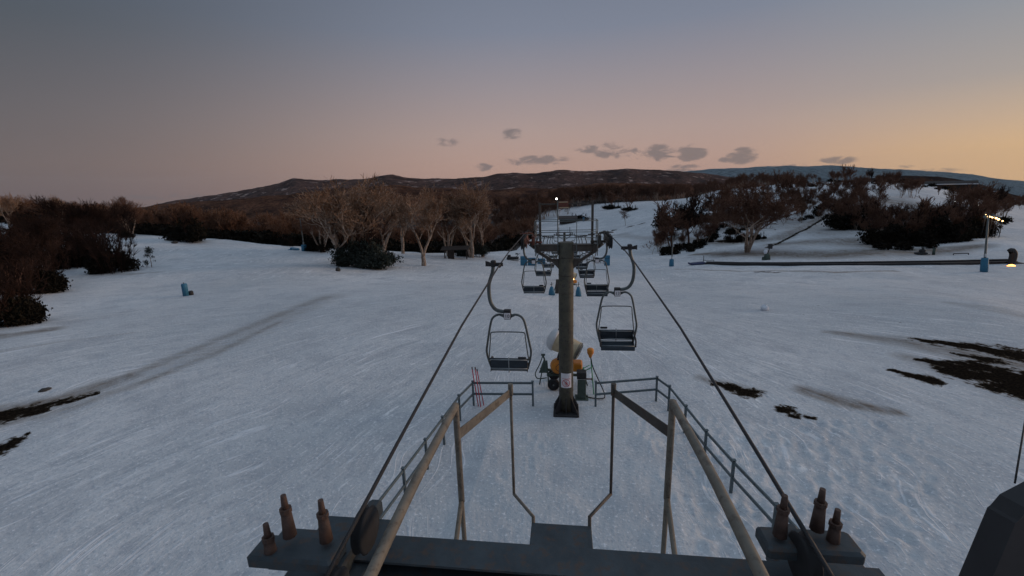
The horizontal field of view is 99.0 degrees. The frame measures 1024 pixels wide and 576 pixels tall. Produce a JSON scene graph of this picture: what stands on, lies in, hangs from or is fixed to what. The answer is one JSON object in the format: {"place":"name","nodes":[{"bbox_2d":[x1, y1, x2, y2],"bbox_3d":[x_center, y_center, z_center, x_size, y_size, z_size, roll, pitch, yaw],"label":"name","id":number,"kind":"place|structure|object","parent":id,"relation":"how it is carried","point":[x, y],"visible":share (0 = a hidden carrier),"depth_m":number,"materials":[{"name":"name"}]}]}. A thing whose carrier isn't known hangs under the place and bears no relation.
{"place":"outdoors","nodes":[
{"label":"outdoors","id":0,"kind":"place"},
{"bbox_2d":[133,183,731,221],"bbox_3d":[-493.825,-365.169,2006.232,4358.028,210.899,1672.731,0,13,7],"label":"forest hill","id":1,"kind":"structure","parent":0,"point":[251,207],"depth_m":1735.93,"materials":[{"name":"plant"}]},
{"bbox_2d":[147,169,764,206],"bbox_3d":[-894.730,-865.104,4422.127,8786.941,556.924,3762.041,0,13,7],"label":"mountain","id":2,"kind":"structure","parent":0,"point":[554,179],"depth_m":3822.45,"materials":[{"name":"plant"}]},
{"bbox_2d":[0,182,1023,575],"bbox_3d":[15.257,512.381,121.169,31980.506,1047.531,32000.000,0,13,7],"label":"ground","id":3,"kind":"structure","parent":0,"point":[164,426],"depth_m":19.27,"materials":[{"name":"snow"}]},
{"bbox_2d":[0,192,24,225],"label":"gum tree","id":4,"kind":"object","parent":3,"relation":"on","point":[8,204],"visible":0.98,"depth_m":96.29,"materials":[{"name":"brown plant"}]},
{"bbox_2d":[4,211,31,232],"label":"shrub","id":5,"kind":"object","parent":3,"relation":"on","point":[16,219],"visible":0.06,"depth_m":95.59,"materials":[{"name":"brown plant"}]},
{"bbox_2d":[0,252,54,327],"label":"shrub","id":6,"kind":"object","parent":3,"relation":"on","point":[24,307],"visible":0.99,"depth_m":31.33,"materials":[{"name":"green plant"}]},
{"bbox_2d":[0,225,54,295],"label":"shrub","id":7,"kind":"object","parent":3,"relation":"on","point":[8,247],"visible":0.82,"depth_m":38.86,"materials":[{"name":"plant"}]},
{"bbox_2d":[2,211,70,265],"bbox_3d":[-59.440,-5.756,55.507,4.519,8.566,7.313,-5,14,-12],"label":"gum tree","id":8,"kind":"object","parent":3,"relation":"on","point":[23,225],"visible":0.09,"depth_m":53.31,"materials":[{"name":"plant"}]},
{"bbox_2d":[1,235,73,294],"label":"shrub","id":9,"kind":"object","parent":3,"relation":"on","point":[56,281],"visible":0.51,"depth_m":44.40,"materials":[{"name":"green plant"}]},
{"bbox_2d":[46,194,65,214],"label":"gum tree","id":10,"kind":"object","parent":3,"relation":"on","point":[52,199],"visible":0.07,"depth_m":106.30,"materials":[{"name":"brown plant"}]},
{"bbox_2d":[26,195,123,242],"bbox_3d":[-65.004,-8.952,65.535,10.586,10.851,6.542,-8,15,-24],"label":"gum tree","id":11,"kind":"object","parent":3,"relation":"on","point":[74,213],"visible":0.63,"depth_m":64.66,"materials":[{"name":"plant"}]},
{"bbox_2d":[59,221,108,266],"bbox_3d":[-60.849,-6.201,62.190,5.408,6.833,6.551,0,13,7],"label":"shrub","id":12,"kind":"object","parent":3,"relation":"on","point":[78,242],"visible":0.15,"depth_m":60.79,"materials":[{"name":"brown plant"}]},
{"bbox_2d":[34,201,142,241],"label":"gum tree","id":13,"kind":"object","parent":3,"relation":"on","point":[123,211],"visible":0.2,"depth_m":75.08,"materials":[{"name":"plant"}]},
{"bbox_2d":[62,214,143,274],"bbox_3d":[-52.857,-5.645,57.015,6.213,8.178,7.527,0,13,7],"label":"shrub","id":14,"kind":"object","parent":3,"relation":"on","point":[103,260],"visible":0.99,"depth_m":56.38,"materials":[{"name":"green plant"}]},
{"bbox_2d":[116,225,137,237],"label":"shrub","id":15,"kind":"object","parent":3,"relation":"on","point":[126,232],"visible":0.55,"depth_m":95.77,"materials":[{"name":"green plant"}]},
{"bbox_2d":[108,196,147,233],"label":"gum tree","id":16,"kind":"object","parent":3,"relation":"on","point":[122,200],"visible":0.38,"depth_m":99.33,"materials":[{"name":"brown plant"}]},
{"bbox_2d":[143,246,155,266],"bbox_3d":[-51.294,-4.375,61.646,2.058,3.132,1.249,0,13,7],"label":"leafy sapling","id":17,"kind":"object","parent":3,"relation":"on","point":[148,252],"visible":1,"depth_m":61.57,"materials":[{"name":"green plant"}]},
{"bbox_2d":[161,207,207,242],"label":"shrub","id":18,"kind":"object","parent":3,"relation":"on","point":[189,229],"visible":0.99,"depth_m":91.28,"materials":[{"name":"green plant"}]},
{"bbox_2d":[181,282,188,295],"bbox_3d":[-31.400,0.141,41.973,0.531,1.360,0.498,0,13,7],"label":"padded post","id":19,"kind":"object","parent":3,"relation":"on","point":[184,288],"visible":0.98,"depth_m":41.82,"materials":[{"name":"metal"}]},
{"bbox_2d":[0,211,534,252],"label":"undergrowth","id":20,"kind":"object","parent":3,"relation":"on","point":[504,243],"visible":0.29,"depth_m":104.62,"materials":[{"name":"brown plant"}]},
{"bbox_2d":[0,197,538,244],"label":"bare wood","id":21,"kind":"object","parent":3,"relation":"on","point":[225,220],"visible":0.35,"depth_m":116.62,"materials":[{"name":"plant"}]},
{"bbox_2d":[281,237,296,246],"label":"shrub","id":22,"kind":"object","parent":3,"relation":"on","point":[285,242],"visible":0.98,"depth_m":95.38,"materials":[{"name":"green plant"}]},
{"bbox_2d":[296,218,306,250],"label":"field lamp","id":23,"kind":"object","parent":3,"relation":"on","point":[302,247],"visible":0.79,"depth_m":84.85,"materials":[{"name":"metal"}]},
{"bbox_2d":[293,196,333,251],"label":"gum tree","id":24,"kind":"object","parent":3,"relation":"on","point":[307,226],"visible":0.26,"depth_m":82.19,"materials":[{"name":"brown plant"}]},
{"bbox_2d":[304,234,332,251],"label":"shrub","id":25,"kind":"object","parent":3,"relation":"on","point":[312,245],"visible":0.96,"depth_m":84.10,"materials":[{"name":"green plant"}]},
{"bbox_2d":[282,173,398,265],"bbox_3d":[-23.667,-9.495,62.602,16.702,13.803,10.389,-12,17,-38],"label":"gum tree","id":26,"kind":"object","parent":3,"relation":"on","point":[340,208],"visible":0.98,"depth_m":61.92,"materials":[{"name":"brown plant"}]},
{"bbox_2d":[331,193,395,240],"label":"gum tree","id":27,"kind":"object","parent":3,"relation":"on","point":[377,225],"visible":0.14,"depth_m":69.19,"materials":[{"name":"brown plant"}]},
{"bbox_2d":[325,200,403,269],"bbox_3d":[-21.790,-7.858,63.819,10.424,10.708,7.074,0,13,7],"label":"shrub","id":28,"kind":"object","parent":3,"relation":"on","point":[368,253],"visible":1,"depth_m":63.08,"materials":[{"name":"green plant"}]},
{"bbox_2d":[373,183,411,251],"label":"gum tree","id":29,"kind":"object","parent":3,"relation":"on","point":[398,217],"visible":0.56,"depth_m":77.67,"materials":[{"name":"brown plant"}]},
{"bbox_2d":[393,198,422,253],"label":"gum tree","id":30,"kind":"object","parent":3,"relation":"on","point":[402,223],"visible":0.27,"depth_m":88.40,"materials":[{"name":"brown plant"}]},
{"bbox_2d":[392,184,448,265],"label":"gum tree","id":31,"kind":"object","parent":3,"relation":"on","point":[428,204],"visible":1,"depth_m":66.83,"materials":[{"name":"brown plant"}]},
{"bbox_2d":[363,383,534,575],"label":"loading frame","id":32,"kind":"object","parent":3,"relation":"on","point":[382,549],"visible":0.94,"depth_m":4.73,"materials":[{"name":"beige paint"}]},
{"bbox_2d":[414,190,483,255],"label":"gum tree","id":33,"kind":"object","parent":3,"relation":"on","point":[443,223],"visible":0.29,"depth_m":83.84,"materials":[{"name":"brown plant"}]},
{"bbox_2d":[440,245,469,258],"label":"shelter","id":34,"kind":"object","parent":3,"relation":"on","point":[450,249],"visible":0.86,"depth_m":81.33,"materials":[{"name":"wood"}]},
{"bbox_2d":[378,380,533,518],"bbox_3d":[-2.507,5.388,14.775,2.414,1.205,9.844,6,15,29],"label":"guard railing","id":35,"kind":"object","parent":3,"relation":"on","point":[402,473],"visible":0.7,"depth_m":15.04,"materials":[{"name":"metal"}]},
{"bbox_2d":[441,177,493,257],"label":"gum tree","id":36,"kind":"object","parent":3,"relation":"on","point":[468,205],"visible":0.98,"depth_m":80.91,"materials":[{"name":"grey plant"}]},
{"bbox_2d":[454,229,489,257],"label":"shrub","id":37,"kind":"object","parent":3,"relation":"on","point":[481,250],"visible":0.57,"depth_m":86.62,"materials":[{"name":"green plant"}]},
{"bbox_2d":[459,191,493,256],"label":"gum tree","id":38,"kind":"object","parent":3,"relation":"on","point":[482,218],"visible":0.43,"depth_m":85.76,"materials":[{"name":"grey plant"}]},
{"bbox_2d":[475,367,480,406],"bbox_3d":[-1.423,4.207,18.331,0.256,1.869,0.052,8,16,36],"label":"slalom pole","id":39,"kind":"object","parent":3,"relation":"on","point":[477,386],"visible":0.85,"depth_m":18.31,"materials":[{"name":"red plastic"}]},
{"bbox_2d":[507,255,519,260],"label":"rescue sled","id":40,"kind":"object","parent":3,"relation":"on","point":[509,257],"visible":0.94,"depth_m":89.06,"materials":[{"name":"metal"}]},
{"bbox_2d":[520,256,526,265],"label":"crash mat","id":41,"kind":"object","parent":3,"relation":"on","point":[523,260],"visible":0.97,"depth_m":82.33,"materials":[{"name":"fabric"}]},
{"bbox_2d":[549,282,554,294],"bbox_3d":[3.653,0.077,40.229,0.608,1.261,0.624,0,13,7],"label":"blue pad","id":42,"kind":"object","parent":3,"relation":"on","point":[551,291],"visible":0.94,"depth_m":40.08,"materials":[{"name":"plastic"}]},
{"bbox_2d":[554,279,558,293],"bbox_3d":[4.294,-0.128,41.461,0.749,1.428,0.250,0,13,7],"label":"ski rack","id":43,"kind":"object","parent":3,"relation":"on","point":[556,289],"visible":0.67,"depth_m":41.36,"materials":[{"name":"metal"}]},
{"bbox_2d":[535,328,587,389],"bbox_3d":[2.272,3.140,19.846,2.286,2.814,1.382,4,14,22],"label":"snow gun","id":44,"kind":"object","parent":3,"relation":"on","point":[552,342],"visible":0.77,"depth_m":19.60,"materials":[{"name":"orange painted metal"},{"name":"white paint"},{"name":"black rubber"}]},
{"bbox_2d":[520,198,613,417],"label":"lift tower","id":45,"kind":"structure","parent":3,"relation":"on","point":[566,264],"depth_m":16.49,"materials":[{"name":"metal"}]},
{"bbox_2d":[324,233,833,575],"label":"lift cable","id":46,"kind":"object","parent":45,"relation":"attached to","point":[824,564],"visible":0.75,"depth_m":3.74,"materials":[{"name":"metal"}]},
{"bbox_2d":[485,260,531,371],"bbox_3d":[-0.086,0.708,10.824,1.162,2.890,0.681,0,13,7],"label":"lift chair","id":47,"kind":"object","parent":46,"relation":"hanging from","point":[511,364],"visible":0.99,"depth_m":10.77,"materials":[{"name":"metal"}]},
{"bbox_2d":[521,232,546,292],"bbox_3d":[0.993,-1.129,19.882,1.162,2.890,0.681,0,13,7],"label":"lift chair","id":48,"kind":"object","parent":46,"relation":"hanging from","point":[535,289],"visible":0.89,"depth_m":19.88,"materials":[{"name":"metal"}]},
{"bbox_2d":[534,234,551,275],"bbox_3d":[2.060,-2.161,28.825,1.162,2.890,0.681,0,13,7],"label":"lift chair","id":49,"kind":"object","parent":46,"relation":"hanging from","point":[541,273],"visible":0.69,"depth_m":28.83,"materials":[{"name":"metal"}]},
{"bbox_2d":[542,236,554,267],"bbox_3d":[3.129,-3.126,37.783,1.162,2.890,0.681,0,13,7],"label":"lift chair","id":50,"kind":"object","parent":46,"relation":"hanging from","point":[547,265],"visible":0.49,"depth_m":37.81,"materials":[{"name":"metal"}]},
{"bbox_2d":[575,235,587,268],"bbox_3d":[5.955,-3.089,37.496,1.162,2.890,0.681,0,13,7],"label":"lift chair","id":51,"kind":"object","parent":46,"relation":"hanging from","point":[583,265],"visible":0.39,"depth_m":37.84,"materials":[{"name":"metal"}]},
{"bbox_2d":[578,234,595,277],"bbox_3d":[4.886,-2.124,28.537,1.162,2.890,0.681,0,13,7],"label":"lift chair","id":52,"kind":"object","parent":46,"relation":"hanging from","point":[581,271],"visible":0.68,"depth_m":28.86,"materials":[{"name":"metal"}]},
{"bbox_2d":[584,232,609,295],"bbox_3d":[3.819,-1.098,19.593,1.162,2.890,0.681,0,13,7],"label":"lift chair","id":53,"kind":"object","parent":46,"relation":"hanging from","point":[596,289],"visible":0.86,"depth_m":19.92,"materials":[{"name":"metal"}]},
{"bbox_2d":[596,244,637,350],"bbox_3d":[2.921,0.259,12.054,1.162,2.890,0.681,0,13,7],"label":"lift chair","id":54,"kind":"object","parent":46,"relation":"hanging from","point":[607,339],"visible":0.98,"depth_m":12.31,"materials":[{"name":"metal"}]},
{"bbox_2d":[558,216,577,223],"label":"bottom station","id":55,"kind":"object","parent":3,"relation":"on","point":[567,221],"visible":0.75,"depth_m":324.09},
{"bbox_2d":[268,528,884,575],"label":"station beam","id":56,"kind":"structure","parent":3,"relation":"on","point":[414,556],"depth_m":3.31,"materials":[{"name":"grey metal"}]},
{"bbox_2d":[247,494,389,575],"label":"rope guide","id":57,"kind":"object","parent":56,"relation":"attached to","point":[290,552],"visible":0.91,"depth_m":3.00,"materials":[{"name":"rusty grey steel"},{"name":"black rubber"}]},
{"bbox_2d":[530,523,592,548],"bbox_3d":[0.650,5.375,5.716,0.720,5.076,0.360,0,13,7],"label":"metal plate","id":58,"kind":"object","parent":56,"relation":"attached to","point":[575,536],"visible":0.49,"depth_m":5.13,"materials":[{"name":"metal"}]},
{"bbox_2d":[755,487,865,575],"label":"rope guide","id":59,"kind":"object","parent":56,"relation":"attached to","point":[782,540],"visible":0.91,"depth_m":2.96,"materials":[{"name":"grey metal"}]},
{"bbox_2d":[575,282,580,296],"bbox_3d":[6.119,0.134,40.276,0.573,1.373,0.588,0,13,7],"label":"blue pad","id":60,"kind":"object","parent":3,"relation":"on","point":[578,292],"visible":0.95,"depth_m":40.14,"materials":[{"name":"plastic"}]},
{"bbox_2d":[572,214,590,220],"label":"shrub","id":61,"kind":"object","parent":3,"relation":"on","point":[582,216],"visible":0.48,"depth_m":328.73,"materials":[{"name":"green plant"}]},
{"bbox_2d":[575,369,591,400],"bbox_3d":[3.088,4.163,18.837,0.730,1.256,0.500,0,13,7],"label":"hydrant box","id":62,"kind":"object","parent":3,"relation":"on","point":[580,395],"visible":0.99,"depth_m":18.72,"materials":[{"name":"green metal"}]},
{"bbox_2d":[583,348,604,398],"bbox_3d":[3.509,3.707,18.878,1.107,2.204,0.518,6,15,29],"label":"hose stand","id":63,"kind":"object","parent":3,"relation":"on","point":[590,352],"visible":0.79,"depth_m":18.91,"materials":[{"name":"green paint"}]},
{"bbox_2d":[604,255,609,265],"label":"crash mat","id":64,"kind":"object","parent":3,"relation":"on","point":[607,259],"visible":0.83,"depth_m":89.35,"materials":[{"name":"plastic"}]},
{"bbox_2d":[601,202,621,209],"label":"shrub","id":65,"kind":"object","parent":3,"relation":"on","point":[611,206],"visible":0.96,"depth_m":383.59,"materials":[{"name":"green plant"}]},
{"bbox_2d":[605,190,620,203],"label":"slope tree","id":66,"kind":"object","parent":3,"relation":"on","point":[610,197],"visible":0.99,"depth_m":390.05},
{"bbox_2d":[618,209,628,225],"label":"slope tree","id":67,"kind":"object","parent":3,"relation":"on","point":[623,216],"visible":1,"depth_m":244.98,"materials":[{"name":"grey plant"}]},
{"bbox_2d":[620,205,636,210],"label":"shrub","id":68,"kind":"object","parent":3,"relation":"on","point":[628,208],"visible":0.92,"depth_m":325.63,"materials":[{"name":"green plant"}]},
{"bbox_2d":[619,187,638,206],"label":"slope tree","id":69,"kind":"object","parent":3,"relation":"on","point":[627,195],"visible":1,"depth_m":337.01,"materials":[{"name":"plant"}]},
{"bbox_2d":[489,170,794,228],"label":"valley wood","id":70,"kind":"object","parent":3,"relation":"on","point":[530,207],"visible":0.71,"depth_m":439.10,"materials":[{"name":"brown plant"}]},
{"bbox_2d":[642,238,668,253],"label":"sapling","id":71,"kind":"object","parent":3,"relation":"on","point":[657,240],"visible":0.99,"depth_m":111.65,"materials":[{"name":"brown plant"}]},
{"bbox_2d":[668,236,677,266],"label":"field lamp","id":72,"kind":"object","parent":3,"relation":"on","point":[671,262],"visible":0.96,"depth_m":81.24,"materials":[{"name":"metal"}]},
{"bbox_2d":[651,199,698,245],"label":"bare tree","id":73,"kind":"object","parent":3,"relation":"on","point":[666,221],"visible":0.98,"depth_m":116.10,"materials":[{"name":"plant"}]},
{"bbox_2d":[588,383,768,575],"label":"loading frame","id":74,"kind":"object","parent":3,"relation":"on","point":[751,555],"visible":0.97,"depth_m":4.55,"materials":[{"name":"beige paint"}]},
{"bbox_2d":[651,197,710,229],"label":"shrub","id":75,"kind":"object","parent":3,"relation":"on","point":[655,221],"visible":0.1,"depth_m":165.28,"materials":[{"name":"brown plant"}]},
{"bbox_2d":[675,191,714,242],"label":"bare tree","id":76,"kind":"object","parent":3,"relation":"on","point":[693,200],"visible":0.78,"depth_m":117.55,"materials":[{"name":"plant"}]},
{"bbox_2d":[595,376,798,528],"bbox_3d":[6.291,5.204,14.449,2.696,1.205,9.201,-7,14,-20],"label":"guard railing","id":77,"kind":"object","parent":3,"relation":"on","point":[744,473],"visible":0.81,"depth_m":13.95,"materials":[{"name":"metal"}]},
{"bbox_2d":[688,256,712,264],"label":"conveyor end tarp","id":78,"kind":"object","parent":3,"relation":"on","point":[697,263],"visible":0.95,"depth_m":78.70,"materials":[{"name":"fabric"}]},
{"bbox_2d":[699,181,735,220],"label":"bare tree","id":79,"kind":"object","parent":3,"relation":"on","point":[724,192],"visible":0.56,"depth_m":135.80,"materials":[{"name":"plant"}]},
{"bbox_2d":[723,231,755,241],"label":"shrub","id":80,"kind":"object","parent":3,"relation":"on","point":[737,238],"visible":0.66,"depth_m":109.39,"materials":[{"name":"green plant"}]},
{"bbox_2d":[703,181,812,252],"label":"bare tree","id":81,"kind":"object","parent":3,"relation":"on","point":[750,203],"visible":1,"depth_m":89.83,"materials":[{"name":"brown plant"}]},
{"bbox_2d":[749,232,766,239],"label":"shrub","id":82,"kind":"object","parent":3,"relation":"on","point":[759,237],"visible":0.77,"depth_m":107.01,"materials":[{"name":"green plant"}]},
{"bbox_2d":[761,304,768,310],"bbox_3d":[18.515,1.452,32.066,0.576,0.552,0.497,-5,14,-14],"label":"snow lump","id":83,"kind":"object","parent":3,"relation":"on","point":[764,307],"visible":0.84,"depth_m":31.89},
{"bbox_2d":[762,244,772,259],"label":"snow lance","id":84,"kind":"object","parent":3,"relation":"on","point":[767,255],"visible":0.98,"depth_m":78.03,"materials":[{"name":"grey metal"}]},
{"bbox_2d":[769,169,798,200],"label":"bare tree","id":85,"kind":"object","parent":3,"relation":"on","point":[785,183],"visible":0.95,"depth_m":144.71,"materials":[{"name":"plant"}]},
{"bbox_2d":[658,178,1013,255],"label":"hillside scrub","id":86,"kind":"object","parent":3,"relation":"on","point":[879,244],"visible":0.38,"depth_m":106.46,"materials":[{"name":"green plant"}]},
{"bbox_2d":[652,170,1023,251],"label":"hillside wood","id":87,"kind":"object","parent":3,"relation":"on","point":[861,194],"visible":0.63,"depth_m":120.89,"materials":[{"name":"brown plant"}]},
{"bbox_2d":[840,164,856,178],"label":"bare tree","id":88,"kind":"object","parent":3,"relation":"on","point":[849,172],"visible":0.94,"depth_m":165.74,"materials":[{"name":"plant"}]},
{"bbox_2d":[819,200,888,229],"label":"shrub","id":89,"kind":"object","parent":3,"relation":"on","point":[838,222],"visible":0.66,"depth_m":101.72,"materials":[{"name":"green plant"}]},
{"bbox_2d":[705,259,1017,265],"bbox_3d":[48.107,-3.161,65.195,38.396,3.440,10.183,7,16,34],"label":"snow conveyor","id":90,"kind":"object","parent":3,"relation":"on","point":[954,262],"visible":0.94,"depth_m":60.47,"materials":[{"name":"rubber"}]},
{"bbox_2d":[866,168,874,181],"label":"bare tree","id":91,"kind":"object","parent":3,"relation":"on","point":[871,171],"visible":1,"depth_m":171.87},
{"bbox_2d":[882,171,891,181],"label":"bare tree","id":92,"kind":"object","parent":3,"relation":"on","point":[886,175],"visible":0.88,"depth_m":173.98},
{"bbox_2d":[855,212,937,245],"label":"shrub","id":93,"kind":"object","parent":3,"relation":"on","point":[894,234],"visible":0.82,"depth_m":81.20,"materials":[{"name":"green plant"}]},
{"bbox_2d":[885,203,908,218],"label":"bare tree","id":94,"kind":"object","parent":3,"relation":"on","point":[898,208],"visible":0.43,"depth_m":98.81,"materials":[{"name":"plant"}]},
{"bbox_2d":[911,196,955,215],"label":"bare tree","id":95,"kind":"object","parent":3,"relation":"on","point":[925,209],"visible":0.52,"depth_m":90.20,"materials":[{"name":"plant"}]},
{"bbox_2d":[903,203,981,243],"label":"shrub","id":96,"kind":"object","parent":3,"relation":"on","point":[946,233],"visible":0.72,"depth_m":79.39,"materials":[{"name":"green plant"}]},
{"bbox_2d":[923,180,978,189],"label":"lodge","id":97,"kind":"structure","parent":3,"relation":"on","point":[941,184],"depth_m":191.33,"materials":[{"name":"metal"}]},
{"bbox_2d":[956,180,1001,207],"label":"bare tree","id":98,"kind":"object","parent":3,"relation":"on","point":[974,193],"visible":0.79,"depth_m":102.37,"materials":[{"name":"plant"}]},
{"bbox_2d":[956,207,1002,236],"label":"shrub","id":99,"kind":"object","parent":3,"relation":"on","point":[979,223],"visible":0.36,"depth_m":81.77,"materials":[{"name":"brown plant"}]},
{"bbox_2d":[980,214,995,271],"bbox_3d":[55.172,-5.020,50.885,1.092,7.066,0.720,-7,12,8],"label":"field lamp","id":100,"kind":"object","parent":3,"relation":"on","point":[984,264],"visible":0.91,"depth_m":51.00,"materials":[{"name":"metal"}]},
{"bbox_2d":[990,184,1010,202],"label":"bare tree","id":101,"kind":"object","parent":3,"relation":"on","point":[1000,196],"visible":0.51,"depth_m":116.73,"materials":[{"name":"plant"}]},
{"bbox_2d":[1007,248,1023,263],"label":"conveyor drive","id":102,"kind":"structure","parent":3,"relation":"on","point":[1013,255],"depth_m":56.46,"materials":[{"name":"metal"}]},
{"bbox_2d":[0,0,1023,206],"label":"sky","id":103,"kind":"structure","parent":0,"point":[147,102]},
{"bbox_2d":[684,165,1023,196],"bbox_3d":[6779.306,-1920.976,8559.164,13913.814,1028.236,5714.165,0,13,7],"label":"hills","id":104,"kind":"structure","parent":0,"point":[1016,186],"depth_m":8605.77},
{"bbox_2d":[914,247,929,254],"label":"snowmobile","id":105,"kind":"object","parent":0,"point":[922,251],"visible":0.99,"depth_m":70.42,"materials":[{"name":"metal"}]},
{"bbox_2d":[855,176,1018,196],"bbox_3d":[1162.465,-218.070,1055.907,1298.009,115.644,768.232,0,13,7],"label":"forest ridge","id":106,"kind":"structure","parent":0,"point":[933,178],"depth_m":1061.29,"materials":[{"name":"plant"}]},
{"bbox_2d":[959,482,1023,575],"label":"camera cabinet","id":107,"kind":"object","parent":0,"point":[996,548],"visible":1,"depth_m":1.58,"materials":[{"name":"metal"}]},
{"bbox_2d":[1014,423,1023,483],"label":"stay wire","id":108,"kind":"object","parent":107,"relation":"attached to","point":[1018,459],"visible":1,"depth_m":1.79,"materials":[{"name":"metal"}]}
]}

